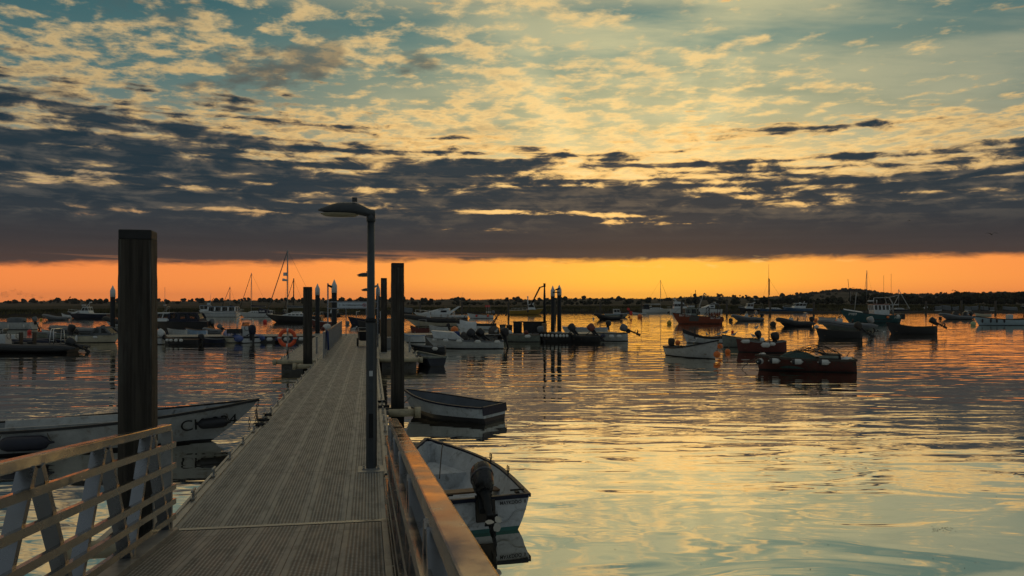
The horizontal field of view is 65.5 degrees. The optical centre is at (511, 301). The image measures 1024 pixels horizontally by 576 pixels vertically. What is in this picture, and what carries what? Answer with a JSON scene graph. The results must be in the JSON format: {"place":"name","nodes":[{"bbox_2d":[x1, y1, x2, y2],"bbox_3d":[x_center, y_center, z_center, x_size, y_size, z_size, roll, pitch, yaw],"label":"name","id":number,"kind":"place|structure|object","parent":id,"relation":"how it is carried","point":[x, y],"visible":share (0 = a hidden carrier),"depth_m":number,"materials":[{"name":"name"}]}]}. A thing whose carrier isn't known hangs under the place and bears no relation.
{"place":"outdoors","nodes":[
{"label":"outdoors","id":0,"kind":"place"},
{"bbox_2d":[0,312,1023,575],"bbox_3d":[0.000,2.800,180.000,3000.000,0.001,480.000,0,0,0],"label":"water","id":1,"kind":"structure","parent":0,"point":[642,454],"depth_m":16.58,"materials":[{"name":"liquid"}]},
{"bbox_2d":[0,316,41,329],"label":"boat","id":2,"kind":"object","parent":1,"relation":"on","point":[15,323],"visible":0.91,"depth_m":80.53,"materials":[{"name":"plastic"}]},
{"bbox_2d":[11,332,63,342],"bbox_3d":[-30.814,2.532,50.117,5.125,1.327,1.819,0,0,0],"label":"rigid inflatable","id":3,"kind":"object","parent":1,"relation":"on","point":[14,337],"visible":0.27,"depth_m":49.97,"materials":[{"name":"blue paint"}]},
{"bbox_2d":[0,328,90,352],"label":"rigid inflatable","id":4,"kind":"object","parent":1,"relation":"on","point":[8,345],"visible":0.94,"depth_m":43.84,"materials":[{"name":"black rubber"}]},
{"bbox_2d":[30,329,79,338],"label":"open boat","id":5,"kind":"object","parent":1,"relation":"on","point":[44,335],"visible":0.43,"depth_m":61.12,"materials":[{"name":"white wood"}]},
{"bbox_2d":[41,314,70,319],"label":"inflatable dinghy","id":6,"kind":"object","parent":1,"relation":"on","point":[51,317],"visible":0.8,"depth_m":123.47,"materials":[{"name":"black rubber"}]},
{"bbox_2d":[47,325,106,334],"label":"boat","id":7,"kind":"object","parent":1,"relation":"on","point":[85,331],"visible":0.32,"depth_m":62.49,"materials":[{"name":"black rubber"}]},
{"bbox_2d":[68,302,109,318],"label":"motor boat","id":8,"kind":"object","parent":1,"relation":"on","point":[86,314],"visible":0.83,"depth_m":134.43,"materials":[{"name":"blue paint"}]},
{"bbox_2d":[62,324,117,342],"bbox_3d":[-29.040,2.316,55.067,4.007,1.580,1.743,0,0,0],"label":"cabin boat","id":9,"kind":"object","parent":1,"relation":"on","point":[108,337],"visible":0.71,"depth_m":54.61,"materials":[{"name":"white plastic"}]},
{"bbox_2d":[102,316,117,325],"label":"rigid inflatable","id":10,"kind":"object","parent":1,"relation":"on","point":[106,319],"visible":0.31,"depth_m":92.50,"materials":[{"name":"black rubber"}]},
{"bbox_2d":[110,285,115,332],"bbox_3d":[-28.822,1.545,57.500,0.463,5.509,0.463,0,0,0],"label":"steel pile","id":11,"kind":"object","parent":1,"relation":"in","point":[112,305],"visible":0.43,"depth_m":57.36,"materials":[{"name":"metal"}]},
{"bbox_2d":[0,398,259,455],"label":"open boat","id":12,"kind":"object","parent":1,"relation":"on","point":[71,430],"visible":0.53,"depth_m":15.53,"materials":[{"name":"plastic"}]},
{"bbox_2d":[0,433,54,451],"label":"fender","id":13,"kind":"object","parent":12,"relation":"hanging from","point":[23,443],"visible":1,"depth_m":14.20,"materials":[{"name":"rubber"}]},
{"bbox_2d":[195,414,230,428],"bbox_3d":[-5.925,2.367,15.792,0.672,0.280,0.214,0,0,-25],"label":"fender","id":14,"kind":"object","parent":12,"relation":"hanging from","point":[216,422],"visible":1,"depth_m":15.72,"materials":[{"name":"rubber"}]},
{"bbox_2d":[118,229,157,535],"bbox_3d":[-3.825,1.635,8.160,0.329,4.730,0.324,0,0,-14],"label":"timber pile","id":15,"kind":"object","parent":1,"relation":"in","point":[137,343],"visible":0.68,"depth_m":8.01,"materials":[{"name":"wood"}]},
{"bbox_2d":[158,328,166,343],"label":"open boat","id":16,"kind":"object","parent":1,"relation":"on","point":[161,332],"visible":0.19,"depth_m":52.65,"materials":[{"name":"white plastic"}]},
{"bbox_2d":[167,328,187,334],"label":"open boat","id":17,"kind":"object","parent":1,"relation":"on","point":[176,332],"visible":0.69,"depth_m":65.87,"materials":[{"name":"plastic"}]},
{"bbox_2d":[165,334,203,344],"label":"open boat","id":18,"kind":"object","parent":1,"relation":"on","point":[185,341],"visible":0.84,"depth_m":52.21,"materials":[{"name":"black paint"}]},
{"bbox_2d":[157,304,216,330],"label":"motor boat","id":19,"kind":"object","parent":1,"relation":"on","point":[177,322],"visible":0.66,"depth_m":74.81,"materials":[{"name":"black paint"}]},
{"bbox_2d":[186,328,207,334],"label":"open boat","id":20,"kind":"object","parent":1,"relation":"on","point":[190,331],"visible":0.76,"depth_m":66.84,"materials":[{"name":"blue paint"}]},
{"bbox_2d":[203,337,224,343],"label":"open boat","id":21,"kind":"object","parent":1,"relation":"on","point":[213,341],"visible":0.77,"depth_m":53.55,"materials":[{"name":"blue paint"}]},
{"bbox_2d":[202,323,225,333],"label":"inflatable dinghy","id":22,"kind":"object","parent":1,"relation":"on","point":[221,329],"visible":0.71,"depth_m":69.52,"materials":[{"name":"black rubber"}]},
{"bbox_2d":[199,297,239,316],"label":"passenger boat","id":23,"kind":"object","parent":1,"relation":"on","point":[208,312],"visible":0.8,"depth_m":147.82,"materials":[{"name":"white paint"}]},
{"bbox_2d":[223,329,241,342],"bbox_3d":[-19.199,2.210,54.729,1.453,1.580,1.043,0,0,0],"label":"workboat","id":24,"kind":"object","parent":1,"relation":"on","point":[232,331],"visible":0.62,"depth_m":54.38,"materials":[{"name":"grey wood"}]},
{"bbox_2d":[67,321,420,559],"bbox_3d":[-6.557,2.134,31.849,3.922,1.732,48.629,0,0,-10],"label":"pontoon","id":25,"kind":"object","parent":1,"relation":"on","point":[298,458],"visible":0.62,"depth_m":11.59,"materials":[{"name":"wood"}]},
{"bbox_2d":[0,418,498,575],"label":"gangway","id":26,"kind":"object","parent":25,"relation":"attached to","point":[421,529],"visible":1,"depth_m":6.23,"materials":[{"name":"metal"}]},
{"bbox_2d":[325,330,328,349],"bbox_3d":[-8.073,1.652,34.743,0.164,0.897,0.251,0,0,0],"label":"hose","id":27,"kind":"object","parent":25,"relation":"hanging from","point":[327,339],"visible":0.89,"depth_m":34.69,"materials":[{"name":"blue plastic"}]},
{"bbox_2d":[318,197,383,472],"bbox_3d":[-2.247,0.444,11.138,0.900,3.812,0.420,0,0,-10],"label":"lamp post","id":28,"kind":"object","parent":25,"relation":"on","point":[346,209],"visible":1,"depth_m":11.15,"materials":[{"name":"metal"}]},
{"bbox_2d":[369,414,372,437],"bbox_3d":[-1.972,1.730,11.136,0.062,0.340,0.012,0,0,-10],"label":"access door","id":29,"kind":"structure","parent":28,"relation":"in","point":[370,415],"depth_m":11.13,"materials":[{"name":"paint"}]},
{"bbox_2d":[327,283,377,346],"bbox_3d":[-8.258,0.690,41.345,2.615,3.320,0.210,0,0,-10],"label":"sign gantry","id":30,"kind":"object","parent":25,"relation":"on","point":[351,304],"visible":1,"depth_m":41.34,"materials":[{"name":"metal"}]},
{"bbox_2d":[356,327,365,345],"bbox_3d":[-7.898,1.867,42.732,0.880,0.967,1.461,0,0,-16],"label":"trolley","id":31,"kind":"object","parent":25,"relation":"on","point":[361,335],"visible":0.52,"depth_m":42.06,"materials":[{"name":"black metal"}]},
{"bbox_2d":[223,318,264,342],"bbox_3d":[-18.782,2.327,55.667,2.025,2.431,4.850,0,0,-38],"label":"rigid inflatable","id":32,"kind":"object","parent":1,"relation":"on","point":[250,330],"visible":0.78,"depth_m":54.61,"materials":[{"name":"black rubber"}]},
{"bbox_2d":[235,273,271,316],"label":"sailing yacht","id":33,"kind":"object","parent":1,"relation":"on","point":[261,312],"visible":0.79,"depth_m":145.75,"materials":[{"name":"white paint"}]},
{"bbox_2d":[260,250,323,322],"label":"sailing yacht","id":34,"kind":"object","parent":1,"relation":"on","point":[289,317],"visible":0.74,"depth_m":108.38,"materials":[{"name":"black paint"}]},
{"bbox_2d":[282,278,302,313],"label":"sailing yacht","id":35,"kind":"object","parent":1,"relation":"on","point":[293,311],"visible":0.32,"depth_m":141.52,"materials":[{"name":"blue paint"}]},
{"bbox_2d":[272,336,322,370],"bbox_3d":[-10.715,2.606,43.732,1.920,0.789,23.775,0,0,-10],"label":"pontoon","id":36,"kind":"object","parent":1,"relation":"on","point":[296,355],"visible":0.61,"depth_m":33.73,"materials":[{"name":"metal"}]},
{"bbox_2d":[278,328,296,358],"bbox_3d":[-9.198,1.700,32.620,0.784,1.300,0.279,0,0,-9],"label":"lifebuoy","id":37,"kind":"object","parent":36,"relation":"on","point":[288,331],"visible":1,"depth_m":32.56,"materials":[{"name":"plastic"}]},
{"bbox_2d":[303,287,311,373],"bbox_3d":[-7.717,1.715,30.098,0.343,4.570,0.341,0,0,-13],"label":"timber pile","id":38,"kind":"object","parent":1,"relation":"in","point":[307,325],"visible":0.7,"depth_m":29.94,"materials":[{"name":"wood"}]},
{"bbox_2d":[315,283,319,333],"bbox_3d":[-14.236,1.473,58.300,0.445,5.654,0.445,0,0,0],"label":"steel pile","id":39,"kind":"object","parent":1,"relation":"in","point":[317,309],"visible":0.7,"depth_m":58.17,"materials":[{"name":"metal"}]},
{"bbox_2d":[312,319,331,326],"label":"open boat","id":40,"kind":"object","parent":1,"relation":"on","point":[322,323],"visible":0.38,"depth_m":90.73,"materials":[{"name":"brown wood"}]},
{"bbox_2d":[331,280,336,325],"bbox_3d":[-11.158,1.436,50.000,0.445,5.728,0.445,0,0,0],"label":"steel pile","id":41,"kind":"object","parent":1,"relation":"in","point":[334,304],"visible":0.44,"depth_m":49.86,"materials":[{"name":"metal"}]},
{"bbox_2d":[348,311,364,324],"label":"open boat","id":42,"kind":"object","parent":1,"relation":"on","point":[353,320],"visible":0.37,"depth_m":95.70,"materials":[{"name":"blue paint"}]},
{"bbox_2d":[376,285,379,333],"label":"steel pile","id":43,"kind":"object","parent":1,"relation":"in","point":[378,308],"visible":0.39,"depth_m":57.87,"materials":[{"name":"metal"}]},
{"bbox_2d":[381,278,386,351],"bbox_3d":[-6.047,1.435,37.599,0.300,5.130,0.300,0,0,-10],"label":"timber pile","id":44,"kind":"object","parent":1,"relation":"in","point":[383,314],"visible":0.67,"depth_m":37.46,"materials":[{"name":"wood"}]},
{"bbox_2d":[158,330,617,342],"bbox_3d":[-8.851,2.606,58.142,34.420,0.789,3.650,0,0,-10],"label":"pontoon","id":45,"kind":"object","parent":1,"relation":"on","point":[283,336],"visible":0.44,"depth_m":55.98,"materials":[{"name":"metal"}]},
{"bbox_2d":[488,325,499,333],"bbox_3d":[-1.329,2.034,58.800,0.792,0.651,0.798,0,0,-43],"label":"net heap","id":46,"kind":"object","parent":45,"relation":"on","point":[493,328],"visible":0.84,"depth_m":58.54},
{"bbox_2d":[513,321,521,332],"bbox_3d":[0.426,1.914,60.300,0.702,0.873,0.954,0,0,0],"label":"bin","id":47,"kind":"object","parent":45,"relation":"on","point":[517,326],"visible":1,"depth_m":59.87,"materials":[{"name":"black plastic"}]},
{"bbox_2d":[522,321,546,332],"bbox_3d":[1.709,1.916,60.500,1.852,0.868,0.954,0,0,0],"label":"bin","id":48,"kind":"object","parent":45,"relation":"on","point":[530,326],"visible":0.7,"depth_m":60.07,"materials":[{"name":"black plastic"}]},
{"bbox_2d":[530,283,545,322],"bbox_3d":[1.955,0.470,60.000,1.206,3.760,0.220,0,0,0],"label":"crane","id":49,"kind":"object","parent":45,"relation":"on","point":[544,305],"visible":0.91,"depth_m":59.94,"materials":[{"name":"paint"}]},
{"bbox_2d":[391,263,403,427],"bbox_3d":[-2.528,1.570,17.599,0.284,4.860,0.282,0,0,-12],"label":"timber pile","id":50,"kind":"object","parent":1,"relation":"in","point":[397,335],"visible":0.61,"depth_m":17.47,"materials":[{"name":"wood"}]},
{"bbox_2d":[377,335,422,368],"bbox_3d":[-6.719,2.606,44.594,1.940,0.789,23.475,0,0,-10],"label":"pontoon","id":51,"kind":"object","parent":1,"relation":"on","point":[411,358],"visible":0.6,"depth_m":33.73,"materials":[{"name":"metal"}]},
{"bbox_2d":[379,311,390,335],"bbox_3d":[-8.542,1.500,54.972,1.200,1.700,1.000,0,0,-10],"label":"kiosk","id":52,"kind":"object","parent":51,"relation":"on","point":[388,326],"visible":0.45,"depth_m":54.53,"materials":[{"name":"metal"}]},
{"bbox_2d":[404,334,424,342],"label":"open boat","id":53,"kind":"object","parent":1,"relation":"on","point":[417,338],"visible":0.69,"depth_m":54.85,"materials":[{"name":"white paint"}]},
{"bbox_2d":[410,320,429,332],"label":"open boat","id":54,"kind":"object","parent":1,"relation":"on","point":[414,329],"visible":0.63,"depth_m":69.49,"materials":[{"name":"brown wood"}]},
{"bbox_2d":[410,344,445,352],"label":"open boat","id":55,"kind":"object","parent":1,"relation":"on","point":[428,348],"visible":0.67,"depth_m":43.58,"materials":[{"name":"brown wood"}]},
{"bbox_2d":[416,351,446,366],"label":"open boat","id":56,"kind":"object","parent":1,"relation":"on","point":[432,360],"visible":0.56,"depth_m":34.65,"materials":[{"name":"grey wood"}]},
{"bbox_2d":[404,311,466,325],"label":"boat","id":57,"kind":"object","parent":1,"relation":"on","point":[415,320],"visible":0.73,"depth_m":91.11,"materials":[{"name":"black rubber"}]},
{"bbox_2d":[429,323,450,332],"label":"open boat","id":58,"kind":"object","parent":1,"relation":"on","point":[437,328],"visible":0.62,"depth_m":72.92,"materials":[{"name":"plastic"}]},
{"bbox_2d":[414,294,467,320],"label":"motor cruiser","id":59,"kind":"object","parent":1,"relation":"on","point":[442,312],"visible":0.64,"depth_m":116.50,"materials":[{"name":"white paint"}]},
{"bbox_2d":[404,388,506,423],"bbox_3d":[-1.549,2.580,19.276,2.682,0.840,1.324,0,0,29],"label":"rowing boat","id":60,"kind":"object","parent":1,"relation":"on","point":[445,407],"visible":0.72,"depth_m":18.85,"materials":[{"name":"black paint"}]},
{"bbox_2d":[459,320,476,332],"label":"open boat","id":61,"kind":"object","parent":1,"relation":"on","point":[465,326],"visible":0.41,"depth_m":68.49,"materials":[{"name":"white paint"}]},
{"bbox_2d":[425,328,511,348],"bbox_3d":[-2.616,2.354,48.221,5.320,1.597,1.894,0,0,0],"label":"workboat","id":62,"kind":"object","parent":1,"relation":"on","point":[450,336],"visible":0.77,"depth_m":47.62,"materials":[{"name":"white paint"}]},
{"bbox_2d":[466,328,487,340],"bbox_3d":[-2.098,2.143,47.821,1.394,1.168,0.361,0,0,0],"label":"spare outboard","id":63,"kind":"object","parent":62,"relation":"in","point":[471,332],"visible":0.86,"depth_m":47.72,"materials":[{"name":"black plastic"}]},
{"bbox_2d":[476,328,490,340],"bbox_3d":[-1.584,2.143,48.420,1.394,1.168,0.361,0,0,0],"label":"spare outboard","id":64,"kind":"object","parent":62,"relation":"in","point":[480,332],"visible":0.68,"depth_m":48.32,"materials":[{"name":"black paint"}]},
{"bbox_2d":[415,438,530,548],"bbox_3d":[-0.712,2.468,10.736,1.403,1.064,3.660,0,0,-20],"label":"rowing boat","id":65,"kind":"object","parent":1,"relation":"on","point":[470,482],"visible":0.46,"depth_m":9.87,"materials":[{"name":"plastic"}]},
{"bbox_2d":[455,302,498,329],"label":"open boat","id":66,"kind":"object","parent":1,"relation":"on","point":[484,326],"visible":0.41,"depth_m":79.88,"materials":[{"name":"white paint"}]},
{"bbox_2d":[467,310,495,318],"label":"open boat","id":67,"kind":"object","parent":1,"relation":"on","point":[473,316],"visible":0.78,"depth_m":134.72,"materials":[{"name":"white paint"}]},
{"bbox_2d":[500,326,543,341],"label":"open boat","id":68,"kind":"object","parent":1,"relation":"on","point":[521,338],"visible":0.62,"depth_m":55.60,"materials":[{"name":"grey wood"}]},
{"bbox_2d":[510,296,542,314],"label":"fishing boat","id":69,"kind":"object","parent":1,"relation":"on","point":[533,311],"visible":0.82,"depth_m":177.62,"materials":[{"name":"white paint"}]},
{"bbox_2d":[551,286,554,331],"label":"steel pile","id":70,"kind":"object","parent":1,"relation":"in","point":[552,310],"visible":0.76,"depth_m":61.57,"materials":[{"name":"metal"}]},
{"bbox_2d":[540,331,571,341],"bbox_3d":[3.104,2.530,55.755,2.282,0.940,1.443,0,0,0],"label":"floating dock","id":71,"kind":"object","parent":1,"relation":"on","point":[557,339],"visible":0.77,"depth_m":55.29,"materials":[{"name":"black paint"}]},
{"bbox_2d":[553,285,561,331],"bbox_3d":[3.549,1.467,61.907,0.551,5.667,1.087,0,0,16],"label":"steel pile","id":72,"kind":"object","parent":1,"relation":"in","point":[559,292],"visible":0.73,"depth_m":62.05,"materials":[{"name":"metal"}]},
{"bbox_2d":[565,323,604,342],"bbox_3d":[5.059,2.226,55.409,2.768,1.548,1.543,0,0,0],"label":"open boat","id":73,"kind":"object","parent":1,"relation":"on","point":[586,338],"visible":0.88,"depth_m":54.93,"materials":[{"name":"black rubber"}]},
{"bbox_2d":[562,320,610,331],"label":"open boat","id":74,"kind":"object","parent":1,"relation":"on","point":[597,329],"visible":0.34,"depth_m":66.59,"materials":[{"name":"white wood"}]},
{"bbox_2d":[594,313,622,319],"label":"rigid inflatable","id":75,"kind":"object","parent":1,"relation":"on","point":[602,316],"visible":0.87,"depth_m":125.08,"materials":[{"name":"black rubber"}]},
{"bbox_2d":[604,309,628,317],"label":"motor boat","id":76,"kind":"object","parent":1,"relation":"on","point":[619,313],"visible":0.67,"depth_m":143.31,"materials":[{"name":"white paint"}]},
{"bbox_2d":[595,324,640,340],"bbox_3d":[7.574,2.272,57.185,3.367,1.456,1.643,0,0,0],"label":"open boat","id":77,"kind":"object","parent":1,"relation":"on","point":[625,329],"visible":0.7,"depth_m":56.69,"materials":[{"name":"plastic"}]},
{"bbox_2d":[642,280,671,312],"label":"sailing yacht","id":78,"kind":"object","parent":1,"relation":"on","point":[645,309],"visible":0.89,"depth_m":202.11,"materials":[{"name":"white paint"}]},
{"bbox_2d":[669,298,689,312],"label":"motor cruiser","id":79,"kind":"object","parent":1,"relation":"on","point":[676,309],"visible":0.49,"depth_m":197.34,"materials":[{"name":"white paint"}]},
{"bbox_2d":[663,338,727,359],"bbox_3d":[9.306,2.515,40.187,1.593,1.361,4.872,0,0,-25],"label":"open boat","id":80,"kind":"object","parent":1,"relation":"on","point":[705,350],"visible":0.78,"depth_m":39.56,"materials":[{"name":"plastic"}]},
{"bbox_2d":[672,290,723,323],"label":"fishing boat","id":81,"kind":"object","parent":1,"relation":"on","point":[688,318],"visible":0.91,"depth_m":101.85,"materials":[{"name":"red paint"}]},
{"bbox_2d":[677,326,722,342],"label":"open boat","id":82,"kind":"object","parent":1,"relation":"on","point":[689,336],"visible":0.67,"depth_m":54.00,"materials":[{"name":"black paint"}]},
{"bbox_2d":[697,302,722,312],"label":"motor cruiser","id":83,"kind":"object","parent":1,"relation":"on","point":[704,310],"visible":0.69,"depth_m":201.98,"materials":[{"name":"white paint"}]},
{"bbox_2d":[721,330,761,346],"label":"open boat","id":84,"kind":"object","parent":1,"relation":"on","point":[728,340],"visible":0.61,"depth_m":49.12,"materials":[{"name":"grey wood"}]},
{"bbox_2d":[728,313,764,320],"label":"rigid inflatable","id":85,"kind":"object","parent":1,"relation":"on","point":[745,317],"visible":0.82,"depth_m":116.86,"materials":[{"name":"black rubber"}]},
{"bbox_2d":[738,302,759,312],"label":"motor boat","id":86,"kind":"object","parent":1,"relation":"on","point":[746,308],"visible":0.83,"depth_m":211.69,"materials":[{"name":"white paint"}]},
{"bbox_2d":[728,332,786,352],"bbox_3d":[13.501,2.362,44.421,3.410,1.420,1.443,0,0,7],"label":"open boat","id":87,"kind":"object","parent":1,"relation":"on","point":[780,346],"visible":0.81,"depth_m":44.02,"materials":[{"name":"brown wood"}]},
{"bbox_2d":[760,278,787,310],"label":"sailing yacht","id":88,"kind":"object","parent":1,"relation":"on","point":[773,309],"visible":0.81,"depth_m":211.96,"materials":[{"name":"white paint"}]},
{"bbox_2d":[772,312,815,326],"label":"rigid inflatable","id":89,"kind":"object","parent":1,"relation":"on","point":[789,322],"visible":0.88,"depth_m":90.55,"materials":[{"name":"black rubber"}]},
{"bbox_2d":[783,301,812,310],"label":"motor cruiser","id":90,"kind":"object","parent":1,"relation":"on","point":[799,308],"visible":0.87,"depth_m":211.40,"materials":[{"name":"white paint"}]},
{"bbox_2d":[742,351,857,372],"bbox_3d":[11.663,2.507,32.579,4.542,0.987,1.694,0,0,17],"label":"work punt","id":91,"kind":"object","parent":1,"relation":"on","point":[837,365],"visible":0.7,"depth_m":31.76,"materials":[{"name":"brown wood"}]},
{"bbox_2d":[779,350,815,368],"bbox_3d":[11.642,2.316,32.481,1.715,0.728,1.100,0,0,17],"label":"net heap","id":92,"kind":"object","parent":91,"relation":"in","point":[798,354],"visible":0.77,"depth_m":32.18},
{"bbox_2d":[782,344,845,355],"bbox_3d":[12.283,2.042,32.417,2.454,0.662,0.983,0,0,17],"label":"branch bundle","id":93,"kind":"object","parent":91,"relation":"on","point":[815,349],"visible":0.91,"depth_m":32.27,"materials":[{"name":"brown wood"}]},
{"bbox_2d":[822,353,840,358],"bbox_3d":[12.878,2.375,32.103,0.680,0.570,0.860,0,0,17],"label":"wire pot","id":94,"kind":"object","parent":91,"relation":"in","point":[834,354],"visible":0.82,"depth_m":31.73,"materials":[{"name":"black metal"}]},
{"bbox_2d":[816,321,872,338],"bbox_3d":[25.154,2.235,61.101,5.151,1.530,1.243,0,0,0],"label":"open boat","id":95,"kind":"object","parent":1,"relation":"on","point":[839,334],"visible":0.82,"depth_m":60.80,"materials":[{"name":"black paint"}]},
{"bbox_2d":[817,315,877,330],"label":"rigid inflatable","id":96,"kind":"object","parent":1,"relation":"on","point":[839,324],"visible":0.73,"depth_m":76.91,"materials":[{"name":"black rubber"}]},
{"bbox_2d":[835,292,904,322],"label":"fishing boat","id":97,"kind":"object","parent":1,"relation":"on","point":[878,313],"visible":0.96,"depth_m":106.68,"materials":[{"name":"teal paint"}]},
{"bbox_2d":[745,311,1023,312],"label":"bank pontoon","id":98,"kind":"object","parent":1,"relation":"on","point":[861,311],"visible":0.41,"depth_m":211.71,"materials":[{"name":"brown wood"}]},
{"bbox_2d":[889,289,909,310],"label":"sailing yacht","id":99,"kind":"object","parent":1,"relation":"on","point":[898,309],"visible":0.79,"depth_m":217.41,"materials":[{"name":"white paint"}]},
{"bbox_2d":[878,317,946,333],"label":"open boat","id":100,"kind":"object","parent":1,"relation":"on","point":[893,328],"visible":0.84,"depth_m":69.92,"materials":[{"name":"black paint"}]},
{"bbox_2d":[938,311,973,318],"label":"rigid inflatable","id":101,"kind":"object","parent":1,"relation":"on","point":[956,315],"visible":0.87,"depth_m":127.83,"materials":[{"name":"black rubber"}]},
{"bbox_2d":[968,314,1023,324],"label":"open boat","id":102,"kind":"object","parent":1,"relation":"on","point":[1009,320],"visible":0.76,"depth_m":95.38,"materials":[{"name":"plastic"}]},
{"bbox_2d":[1003,306,1017,310],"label":"open boat","id":103,"kind":"object","parent":1,"relation":"on","point":[1005,308],"visible":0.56,"depth_m":219.89,"materials":[{"name":"black paint"}]},
{"bbox_2d":[0,291,1023,315],"bbox_3d":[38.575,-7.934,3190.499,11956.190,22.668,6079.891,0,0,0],"label":"ground","id":104,"kind":"structure","parent":0,"point":[174,305],"depth_m":450.10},
{"bbox_2d":[1,288,1018,303],"bbox_3d":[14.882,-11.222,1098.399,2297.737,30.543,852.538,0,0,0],"label":"woodland","id":105,"kind":"object","parent":104,"relation":"on","point":[860,291],"visible":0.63,"depth_m":920.79,"materials":[{"name":"green plant"}]},
{"bbox_2d":[0,303,1023,314],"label":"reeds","id":106,"kind":"object","parent":104,"relation":"on","point":[819,307],"visible":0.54,"depth_m":212.82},
{"bbox_2d":[407,290,1023,304],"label":"tree belt","id":107,"kind":"object","parent":104,"relation":"on","point":[957,297],"visible":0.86,"depth_m":458.43,"materials":[{"name":"green plant"}]},
{"bbox_2d":[0,0,1023,301],"label":"sky","id":108,"kind":"structure","parent":0,"point":[498,149],"materials":[{"name":"multicoloured"}]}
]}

